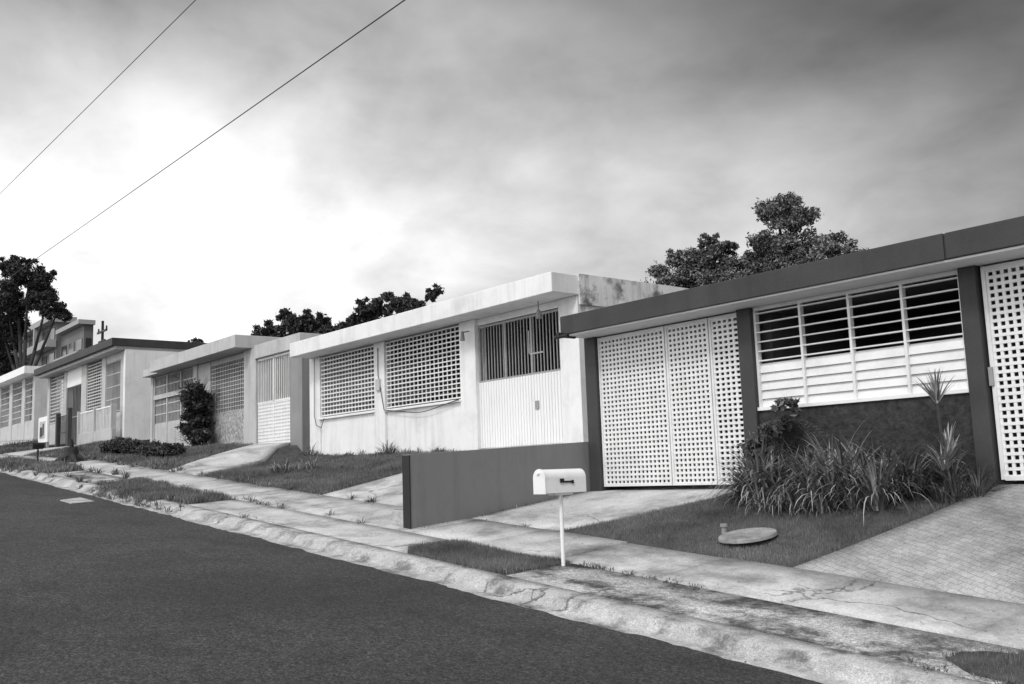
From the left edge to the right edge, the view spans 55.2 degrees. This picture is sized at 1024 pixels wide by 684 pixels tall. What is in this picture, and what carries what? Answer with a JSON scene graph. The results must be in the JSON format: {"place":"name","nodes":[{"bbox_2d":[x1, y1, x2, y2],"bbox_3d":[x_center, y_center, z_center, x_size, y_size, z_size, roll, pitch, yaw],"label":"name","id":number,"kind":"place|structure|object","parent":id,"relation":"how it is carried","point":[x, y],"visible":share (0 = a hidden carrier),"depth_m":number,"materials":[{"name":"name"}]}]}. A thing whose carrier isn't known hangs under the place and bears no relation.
{"place":"outdoors","nodes":[
{"label":"outdoors","id":0,"kind":"place"},
{"bbox_2d":[0,440,35,445],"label":"concrete driveway","id":1,"kind":"structure","parent":0,"point":[2,442],"depth_m":45.83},
{"bbox_2d":[0,439,75,453],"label":"grass lawn","id":2,"kind":"structure","parent":0,"point":[12,447],"depth_m":39.98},
{"bbox_2d":[38,416,48,447],"bbox_3d":[-18.208,3.839,38.046,0.130,1.850,1.300,4,-10,-39],"label":"framed notice board","id":3,"kind":"object","parent":2,"relation":"on","point":[43,427],"visible":0.72,"depth_m":37.86,"materials":[{"name":"white paint"}]},
{"bbox_2d":[6,444,80,455],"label":"concrete driveway","id":4,"kind":"structure","parent":0,"point":[22,453],"depth_m":35.16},
{"bbox_2d":[0,0,195,193],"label":"power line","id":5,"kind":"object","parent":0,"point":[105,89],"visible":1,"depth_m":17.30,"materials":[{"name":"black metal"}]},
{"bbox_2d":[24,437,252,469],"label":"grass lawn","id":6,"kind":"structure","parent":0,"point":[195,453],"depth_m":26.23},
{"bbox_2d":[99,436,186,456],"bbox_3d":[-10.297,2.959,27.265,0.992,0.924,5.557,4,-10,-39],"label":"hedge","id":7,"kind":"object","parent":6,"relation":"on","point":[127,446],"visible":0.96,"depth_m":26.63,"materials":[{"name":"black plant"}]},
{"bbox_2d":[163,372,224,445],"bbox_3d":[-9.355,2.142,29.363,2.261,2.482,2.522,-2,-8,2],"label":"tall shrub","id":8,"kind":"object","parent":6,"relation":"on","point":[196,397],"visible":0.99,"depth_m":29.07,"materials":[{"name":"black plant"}]},
{"bbox_2d":[22,440,309,460],"bbox_3d":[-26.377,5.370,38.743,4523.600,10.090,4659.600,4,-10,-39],"label":"ground","id":9,"kind":"structure","parent":0,"point":[288,451],"depth_m":24.60,"materials":[{"name":"grey plant"}]},
{"bbox_2d":[0,375,60,440],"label":"walls","id":10,"kind":"structure","parent":9,"relation":"on","point":[24,430],"depth_m":47.17,"materials":[{"name":"grey paint"}]},
{"bbox_2d":[5,394,20,426],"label":"walls","id":11,"kind":"structure","parent":10,"relation":"in","point":[7,399],"depth_m":56.52,"materials":[{"name":"grey paint"}]},
{"bbox_2d":[1,376,32,427],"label":"window grilles","id":12,"kind":"object","parent":10,"relation":"attached to","point":[6,403],"depth_m":48.67,"materials":[{"name":"metal"}]},
{"bbox_2d":[0,366,41,392],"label":"roof slab","id":13,"kind":"structure","parent":10,"relation":"on","point":[16,375],"depth_m":47.36,"materials":[{"name":"white paint"}]},
{"bbox_2d":[0,255,73,375],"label":"broadleaf tree","id":14,"kind":"object","parent":9,"relation":"on","point":[41,296],"visible":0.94,"depth_m":69.14,"materials":[{"name":"black plant"}]},
{"bbox_2d":[0,456,85,472],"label":"grass verge","id":15,"kind":"object","parent":9,"relation":"on","point":[49,466],"depth_m":24.49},
{"bbox_2d":[31,442,44,461],"bbox_3d":[-13.099,3.135,27.036,0.325,0.733,0.160,4,-10,-39],"label":"mailbox","id":16,"kind":"object","parent":15,"relation":"on","point":[37,445],"visible":0.98,"depth_m":27.04,"materials":[{"name":"black metal"}]},
{"bbox_2d":[8,316,95,370],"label":"balconies and cornice","id":17,"kind":"structure","parent":9,"relation":"on","point":[74,322],"depth_m":116.97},
{"bbox_2d":[29,322,92,363],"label":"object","id":18,"kind":"object","parent":9,"relation":"on","point":[84,332],"visible":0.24,"depth_m":114.12,"materials":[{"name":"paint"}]},
{"bbox_2d":[18,328,90,365],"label":"windows","id":19,"kind":"structure","parent":18,"relation":"attached to","point":[64,348],"depth_m":115.09,"materials":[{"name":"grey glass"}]},
{"bbox_2d":[55,408,71,446],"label":"entrance gate","id":20,"kind":"structure","parent":9,"relation":"on","point":[63,432],"depth_m":36.55,"materials":[{"name":"metal"}]},
{"bbox_2d":[52,438,88,462],"bbox_3d":[-12.001,2.994,26.662,0.906,0.734,1.027,4,-10,-39],"label":"tree stump","id":21,"kind":"object","parent":9,"relation":"on","point":[71,453],"visible":0.75,"depth_m":26.51,"materials":[{"name":"grey plant"}]},
{"bbox_2d":[47,350,123,445],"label":"front wall","id":22,"kind":"structure","parent":9,"relation":"on","point":[104,386],"depth_m":39.45,"materials":[{"name":"grey paint"}]},
{"bbox_2d":[67,384,80,443],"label":"garage gate","id":23,"kind":"structure","parent":22,"relation":"attached to","point":[71,401],"depth_m":40.72,"materials":[{"name":"metal"}]},
{"bbox_2d":[67,366,81,387],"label":"garage lintel","id":24,"kind":"structure","parent":22,"relation":"attached to","point":[74,376],"depth_m":40.94,"materials":[{"name":"white paint"}]},
{"bbox_2d":[50,359,120,423],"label":"window grilles","id":25,"kind":"object","parent":22,"relation":"attached to","point":[111,382],"depth_m":38.63,"materials":[{"name":"metal"}]},
{"bbox_2d":[38,346,187,378],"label":"soffit","id":26,"kind":"structure","parent":22,"relation":"on","point":[95,358],"depth_m":38.35,"materials":[{"name":"grey paint"}]},
{"bbox_2d":[48,470,130,483],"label":"concrete verge","id":27,"kind":"structure","parent":9,"relation":"on","point":[98,477],"depth_m":22.10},
{"bbox_2d":[76,403,116,444],"bbox_3d":[-15.696,3.450,36.938,0.190,1.950,4.350,4,-10,-39],"label":"front railing","id":28,"kind":"object","parent":9,"relation":"on","point":[97,433],"visible":0.71,"depth_m":36.83,"materials":[{"name":"grey paint"}]},
{"bbox_2d":[72,361,120,443],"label":"walls","id":29,"kind":"structure","parent":9,"relation":"on","point":[116,382],"depth_m":41.79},
{"bbox_2d":[97,321,107,342],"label":"utility pole","id":30,"kind":"object","parent":9,"relation":"on","point":[102,331],"visible":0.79,"depth_m":83.46,"materials":[{"name":"wood"}]},
{"bbox_2d":[122,349,178,439],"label":"side wall","id":31,"kind":"structure","parent":9,"relation":"on","point":[136,403],"depth_m":35.85,"materials":[{"name":"white paint"}]},
{"bbox_2d":[34,338,206,375],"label":"roof fascia slab","id":32,"kind":"structure","parent":31,"relation":"on","point":[92,350],"depth_m":36.98,"materials":[{"name":"grey paint"}]},
{"bbox_2d":[92,476,238,504],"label":"grass verge","id":33,"kind":"object","parent":9,"relation":"on","point":[149,489],"depth_m":17.87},
{"bbox_2d":[154,421,190,445],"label":"carport low wall","id":34,"kind":"structure","parent":9,"relation":"on","point":[160,433],"depth_m":32.40,"materials":[{"name":"grey paint"}]},
{"bbox_2d":[150,348,266,444],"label":"front wall","id":35,"kind":"structure","parent":9,"relation":"on","point":[201,372],"depth_m":27.62,"materials":[{"name":"grey paint"}]},
{"bbox_2d":[153,389,186,399],"bbox_3d":[-11.163,1.706,32.303,0.050,0.150,3.700,4,-10,-39],"label":"grille rail","id":36,"kind":"object","parent":35,"relation":"attached to","point":[162,396],"visible":0.64,"depth_m":32.73,"materials":[{"name":"metal"}]},
{"bbox_2d":[153,357,243,443],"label":"window grilles","id":37,"kind":"object","parent":35,"relation":"attached to","point":[167,384],"depth_m":29.91,"materials":[{"name":"metal"}]},
{"bbox_2d":[150,334,281,373],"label":"roof slab","id":38,"kind":"structure","parent":35,"relation":"on","point":[235,344],"depth_m":29.02,"materials":[{"name":"grey paint"}]},
{"bbox_2d":[143,369,190,377],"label":"roof slab","id":39,"kind":"structure","parent":38,"relation":"attached to","point":[147,374],"depth_m":33.50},
{"bbox_2d":[216,360,288,412],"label":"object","id":40,"kind":"structure","parent":35,"relation":"attached to","point":[243,386],"depth_m":31.05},
{"bbox_2d":[210,409,243,444],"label":"textured wall","id":41,"kind":"structure","parent":9,"relation":"on","point":[228,427],"depth_m":28.65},
{"bbox_2d":[290,357,311,451],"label":"side pier","id":42,"kind":"structure","parent":9,"relation":"on","point":[299,405],"depth_m":25.09,"materials":[{"name":"grey paint"}]},
{"bbox_2d":[258,351,289,443],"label":"entrance gate","id":43,"kind":"structure","parent":42,"relation":"attached to","point":[274,420],"depth_m":26.30,"materials":[{"name":"metal"}]},
{"bbox_2d":[254,332,322,360],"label":"gate roof","id":44,"kind":"structure","parent":42,"relation":"on","point":[272,347],"depth_m":26.07,"materials":[{"name":"grey paint"}]},
{"bbox_2d":[188,499,445,552],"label":"concrete verge","id":45,"kind":"structure","parent":9,"relation":"on","point":[385,538],"depth_m":13.41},
{"bbox_2d":[73,471,378,523],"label":"weeds","id":46,"kind":"object","parent":45,"relation":"on","point":[109,497],"visible":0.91,"depth_m":17.17,"materials":[{"name":"grey plant"}]},
{"bbox_2d":[251,283,444,336],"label":"distant trees","id":47,"kind":"object","parent":9,"relation":"on","point":[320,323],"visible":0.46,"depth_m":47.42,"materials":[{"name":"black plant"}]},
{"bbox_2d":[328,361,415,413],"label":"side wall","id":48,"kind":"structure","parent":9,"relation":"on","point":[400,381],"depth_m":25.18,"materials":[{"name":"grey paint"}]},
{"bbox_2d":[392,508,402,526],"bbox_3d":[-1.434,2.389,13.202,0.250,0.305,0.300,4,-10,-39],"label":"water meter box","id":49,"kind":"object","parent":9,"relation":"on","point":[397,516],"visible":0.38,"depth_m":13.13,"materials":[{"name":"concrete"}]},
{"bbox_2d":[329,311,559,404],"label":"walls","id":50,"kind":"structure","parent":9,"relation":"on","point":[453,358],"depth_m":20.43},
{"bbox_2d":[290,272,577,357],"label":"roof slab","id":51,"kind":"structure","parent":50,"relation":"on","point":[530,292],"depth_m":19.14,"materials":[{"name":"white paint"}]},
{"bbox_2d":[577,273,688,306],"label":"stained parapet","id":52,"kind":"structure","parent":51,"relation":"attached to","point":[598,291],"depth_m":17.38,"materials":[{"name":"white paint"}]},
{"bbox_2d":[309,295,587,454],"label":"front wall","id":53,"kind":"structure","parent":9,"relation":"on","point":[452,426],"depth_m":19.72,"materials":[{"name":"white paint"}]},
{"bbox_2d":[375,379,380,390],"bbox_3d":[-2.972,0.950,21.743,0.050,0.250,0.160,4,-10,-39],"label":"electric box","id":54,"kind":"object","parent":53,"relation":"attached to","point":[377,384],"visible":1,"depth_m":21.71,"materials":[{"name":"grey paint"}]},
{"bbox_2d":[314,348,458,427],"bbox_3d":[-2.970,0.889,21.745,0.028,1.728,6.068,4,-10,-39],"label":"loose cable","id":55,"kind":"object","parent":53,"relation":"attached to","point":[380,391],"visible":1,"depth_m":21.80,"materials":[{"name":"black metal"}]},
{"bbox_2d":[318,399,461,419],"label":"window sills","id":56,"kind":"structure","parent":53,"relation":"attached to","point":[395,409],"depth_m":21.09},
{"bbox_2d":[321,325,460,416],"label":"window grilles","id":57,"kind":"object","parent":53,"relation":"attached to","point":[390,372],"depth_m":21.29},
{"bbox_2d":[324,328,460,416],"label":"jalousie windows","id":58,"kind":"structure","parent":53,"relation":"attached to","point":[428,390],"depth_m":22.45,"materials":[{"name":"metal"}]},
{"bbox_2d":[460,301,541,340],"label":"porch lanterns","id":59,"kind":"object","parent":53,"relation":"attached to","point":[538,316],"visible":1,"depth_m":17.38,"materials":[{"name":"grey paint"}]},
{"bbox_2d":[478,309,560,382],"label":"gate bars","id":60,"kind":"object","parent":53,"relation":"attached to","point":[530,344],"visible":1,"depth_m":18.15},
{"bbox_2d":[479,370,563,447],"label":"gate panels","id":61,"kind":"object","parent":53,"relation":"attached to","point":[510,415],"visible":1,"depth_m":17.96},
{"bbox_2d":[482,443,560,448],"bbox_3d":[0.169,1.276,18.020,0.018,1.290,2.400,4,-10,-39],"label":"gate back sheet","id":62,"kind":"object","parent":61,"relation":"attached to","point":[522,445],"visible":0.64,"depth_m":17.92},
{"bbox_2d":[406,538,568,574],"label":"grass verge","id":63,"kind":"object","parent":9,"relation":"on","point":[475,555],"depth_m":10.59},
{"bbox_2d":[0,468,991,683],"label":"concrete curb","id":64,"kind":"structure","parent":9,"relation":"on","point":[816,663],"depth_m":8.26,"materials":[{"name":"concrete"}]},
{"bbox_2d":[0,450,186,481],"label":"weeds","id":65,"kind":"object","parent":64,"relation":"on","point":[114,472],"visible":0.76,"depth_m":23.44,"materials":[{"name":"grey plant"}]},
{"bbox_2d":[341,521,1017,679],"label":"leaf litter","id":66,"kind":"object","parent":64,"relation":"on","point":[735,603],"visible":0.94,"depth_m":8.18,"materials":[{"name":"grey plant"}]},
{"bbox_2d":[404,442,590,528],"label":"concrete wall","id":67,"kind":"structure","parent":9,"relation":"on","point":[453,486],"depth_m":13.66,"materials":[{"name":"grey paint"}]},
{"bbox_2d":[402,455,410,528],"bbox_3d":[-1.393,2.029,12.956,0.014,1.050,0.170,4,-10,-39],"label":"wall end band","id":68,"kind":"object","parent":67,"relation":"attached to","point":[406,491],"depth_m":12.95,"materials":[{"name":"black paint"}]},
{"bbox_2d":[533,468,585,565],"bbox_3d":[0.510,1.903,10.111,0.595,1.185,0.200,4,-10,-39],"label":"mailbox","id":69,"kind":"object","parent":9,"relation":"on","point":[560,482],"visible":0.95,"depth_m":10.09,"materials":[{"name":"white metal"}]},
{"bbox_2d":[533,469,546,494],"bbox_3d":[0.282,1.428,10.011,0.019,0.256,0.189,4,-10,-39],"label":"door","id":70,"kind":"structure","parent":69,"relation":"in","point":[539,481],"depth_m":10.00,"materials":[{"name":"white metal"}]},
{"bbox_2d":[422,496,706,588],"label":"weeds","id":71,"kind":"object","parent":9,"relation":"on","point":[604,567],"visible":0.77,"depth_m":9.89,"materials":[{"name":"grey plant"}]},
{"bbox_2d":[640,232,751,288],"bbox_3d":[5.962,0.083,31.048,2.857,7.009,5.836,4,-10,-39],"label":"broadleaf tree","id":72,"kind":"object","parent":9,"relation":"on","point":[694,267],"visible":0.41,"depth_m":30.66,"materials":[{"name":"grey plant"}]},
{"bbox_2d":[506,563,1023,683],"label":"concrete verge","id":73,"kind":"structure","parent":9,"relation":"on","point":[888,642],"depth_m":7.69,"materials":[{"name":"concrete"}]},
{"bbox_2d":[896,655,1020,683],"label":"weeds","id":74,"kind":"object","parent":73,"relation":"on","point":[938,666],"visible":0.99,"depth_m":6.25,"materials":[{"name":"grey plant"}]},
{"bbox_2d":[584,265,1005,490],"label":"pillars","id":75,"kind":"structure","parent":9,"relation":"on","point":[978,365],"depth_m":10.55,"materials":[{"name":"grey paint"}]},
{"bbox_2d":[730,191,868,278],"bbox_3d":[8.543,-0.724,27.906,3.150,7.718,4.647,4,-10,-39],"label":"broadleaf tree","id":76,"kind":"object","parent":9,"relation":"on","point":[780,250],"visible":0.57,"depth_m":28.21,"materials":[{"name":"grey plant"}]},
{"bbox_2d":[606,271,1023,488],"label":"walls","id":77,"kind":"structure","parent":9,"relation":"on","point":[883,339],"depth_m":14.08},
{"bbox_2d":[569,245,1023,347],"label":"soffit","id":78,"kind":"structure","parent":77,"relation":"on","point":[1010,254],"depth_m":11.85,"materials":[{"name":"paint"}]},
{"bbox_2d":[554,332,575,339],"bbox_3d":[0.859,-0.095,14.814,0.350,0.098,0.280,4,-10,-39],"label":"drain spout","id":79,"kind":"object","parent":78,"relation":"attached to","point":[559,335],"visible":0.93,"depth_m":14.75,"materials":[{"name":"black metal"}]},
{"bbox_2d":[560,216,1023,333],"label":"roof fascia slab","id":80,"kind":"structure","parent":78,"relation":"on","point":[999,235],"depth_m":11.47,"materials":[{"name":"concrete"}]},
{"bbox_2d":[763,275,960,326],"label":"room ceiling","id":81,"kind":"structure","parent":78,"relation":"attached to","point":[913,302],"depth_m":12.73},
{"bbox_2d":[980,259,1023,480],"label":"carport lattice gate","id":82,"kind":"structure","parent":77,"relation":"attached to","point":[999,409],"depth_m":10.24,"materials":[{"name":"white paint"}]},
{"bbox_2d":[988,367,994,385],"bbox_3d":[5.058,0.363,10.336,0.040,0.200,0.045,4,-10,-39],"label":"gate latch","id":83,"kind":"object","parent":82,"relation":"attached to","point":[991,376],"visible":1,"depth_m":10.32,"materials":[{"name":"grey metal"}]},
{"bbox_2d":[759,393,977,485],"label":"planter wall","id":84,"kind":"structure","parent":9,"relation":"on","point":[906,423],"depth_m":11.20,"materials":[{"name":"stone"}]},
{"bbox_2d":[753,270,968,406],"bbox_3d":[4.061,0.029,11.676,0.081,1.301,2.762,4,-10,-39],"label":"window frame","id":85,"kind":"object","parent":84,"relation":"on","point":[848,293],"visible":0.81,"depth_m":11.69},
{"bbox_2d":[755,277,962,361],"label":"open louver slats","id":86,"kind":"object","parent":85,"relation":"attached to","point":[920,295],"visible":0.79,"depth_m":11.55,"materials":[{"name":"white paint"}]},
{"bbox_2d":[761,337,967,406],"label":"closed louver slats","id":87,"kind":"object","parent":85,"relation":"attached to","point":[881,371],"visible":0.71,"depth_m":11.50,"materials":[{"name":"white paint"}]},
{"bbox_2d":[758,388,968,410],"bbox_3d":[4.094,0.696,11.594,0.170,0.045,2.790,4,-10,-39],"label":"window sill","id":88,"kind":"structure","parent":84,"relation":"on","point":[925,394],"depth_m":11.36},
{"bbox_2d":[940,646,1023,683],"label":"grass verge","id":89,"kind":"object","parent":9,"relation":"on","point":[1002,666],"depth_m":6.30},
{"bbox_2d":[0,0,404,283],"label":"power line","id":90,"kind":"object","parent":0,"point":[237,117],"visible":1,"depth_m":18.21,"materials":[{"name":"black metal"}]},
{"bbox_2d":[169,442,289,474],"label":"concrete driveway","id":91,"kind":"structure","parent":0,"point":[253,454],"depth_m":23.65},
{"bbox_2d":[202,449,457,494],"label":"grass lawn","id":92,"kind":"structure","parent":0,"point":[333,473],"depth_m":19.38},
{"bbox_2d":[267,454,320,473],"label":"weeds","id":93,"kind":"object","parent":92,"relation":"on","point":[278,468],"visible":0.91,"depth_m":20.18,"materials":[{"name":"grey plant"}]},
{"bbox_2d":[302,440,396,455],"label":"weeds","id":94,"kind":"object","parent":92,"relation":"on","point":[386,449],"visible":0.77,"depth_m":21.22,"materials":[{"name":"grey plant"}]},
{"bbox_2d":[299,445,453,455],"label":"weeds","id":95,"kind":"object","parent":92,"relation":"on","point":[404,450],"visible":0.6,"depth_m":21.20,"materials":[{"name":"grey plant"}]},
{"bbox_2d":[323,473,402,506],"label":"concrete driveway","id":96,"kind":"structure","parent":0,"point":[388,490],"depth_m":16.40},
{"bbox_2d":[0,472,822,683],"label":"asphalt road","id":97,"kind":"structure","parent":0,"point":[101,591],"depth_m":7.55,"materials":[{"name":"asphalt"}]},
{"bbox_2d":[60,497,94,503],"bbox_3d":[-7.730,2.812,17.363,0.500,0.104,1.300,4,-10,-39],"label":"road access cover","id":98,"kind":"object","parent":97,"relation":"on","point":[76,500],"visible":1,"depth_m":17.23,"materials":[{"name":"metal"}]},
{"bbox_2d":[0,454,1023,649],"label":"sidewalk","id":99,"kind":"structure","parent":0,"point":[960,615],"depth_m":9.45,"materials":[{"name":"concrete"}]},
{"bbox_2d":[0,0,1023,344],"label":"sky","id":100,"kind":"structure","parent":0,"point":[464,147],"materials":[{"name":"grey"}]},
{"bbox_2d":[472,484,734,530],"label":"concrete driveway","id":101,"kind":"structure","parent":0,"point":[586,508],"depth_m":13.17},
{"bbox_2d":[597,313,735,486],"bbox_3d":[2.218,0.893,13.888,0.060,2.260,2.700,4,-10,-39],"label":"garage gate frame","id":102,"kind":"object","parent":101,"relation":"on","point":[707,321],"visible":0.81,"depth_m":13.77,"materials":[{"name":"white paint"}]},
{"bbox_2d":[599,316,745,483],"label":"garage lattice gate","id":103,"kind":"structure","parent":102,"relation":"attached to","point":[685,411],"depth_m":13.85,"materials":[{"name":"white paint"}]},
{"bbox_2d":[556,482,997,566],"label":"grass lawn","id":104,"kind":"structure","parent":0,"point":[688,527],"depth_m":10.62,"materials":[{"name":"plant"}]},
{"bbox_2d":[718,523,777,547],"bbox_3d":[2.516,2.084,10.450,0.623,0.272,0.620,-4,-8,17],"label":"septic tank lid","id":105,"kind":"object","parent":104,"relation":"on","point":[749,536],"visible":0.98,"depth_m":10.33,"materials":[{"name":"grey concrete"}]},
{"bbox_2d":[737,396,827,465],"bbox_3d":[3.297,1.249,11.878,0.650,1.186,1.267,4,-10,-39],"label":"leafy shrub","id":106,"kind":"object","parent":104,"relation":"on","point":[775,431],"visible":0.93,"depth_m":12.03,"materials":[{"name":"grey plant"}]},
{"bbox_2d":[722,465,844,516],"bbox_3d":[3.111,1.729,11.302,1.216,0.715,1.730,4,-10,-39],"label":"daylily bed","id":107,"kind":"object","parent":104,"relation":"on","point":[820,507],"visible":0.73,"depth_m":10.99,"materials":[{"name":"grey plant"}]},
{"bbox_2d":[683,416,965,520],"bbox_3d":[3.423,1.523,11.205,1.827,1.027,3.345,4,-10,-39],"label":"daylily bed","id":108,"kind":"object","parent":104,"relation":"on","point":[862,498],"visible":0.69,"depth_m":10.78,"materials":[{"name":"grey plant"}]},
{"bbox_2d":[906,369,966,489],"bbox_3d":[4.524,0.977,10.353,0.754,1.451,0.799,2,-9,-29],"label":"dracaena plant","id":109,"kind":"object","parent":104,"relation":"on","point":[934,391],"visible":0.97,"depth_m":10.29,"materials":[{"name":"grey plant"}]},
{"bbox_2d":[865,462,1016,504],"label":"ornamental grass","id":110,"kind":"object","parent":104,"relation":"on","point":[941,496],"depth_m":10.15,"materials":[{"name":"grey plant"}]},
{"bbox_2d":[911,421,996,495],"bbox_3d":[4.697,1.252,10.382,0.915,0.837,0.650,-3,-8,10],"label":"dracaena plant","id":111,"kind":"object","parent":104,"relation":"on","point":[950,440],"visible":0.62,"depth_m":10.30,"materials":[{"name":"grey plant"}]},
{"bbox_2d":[793,484,1023,603],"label":"paver driveway","id":112,"kind":"structure","parent":0,"point":[973,546],"depth_m":9.06,"materials":[{"name":"concrete"}]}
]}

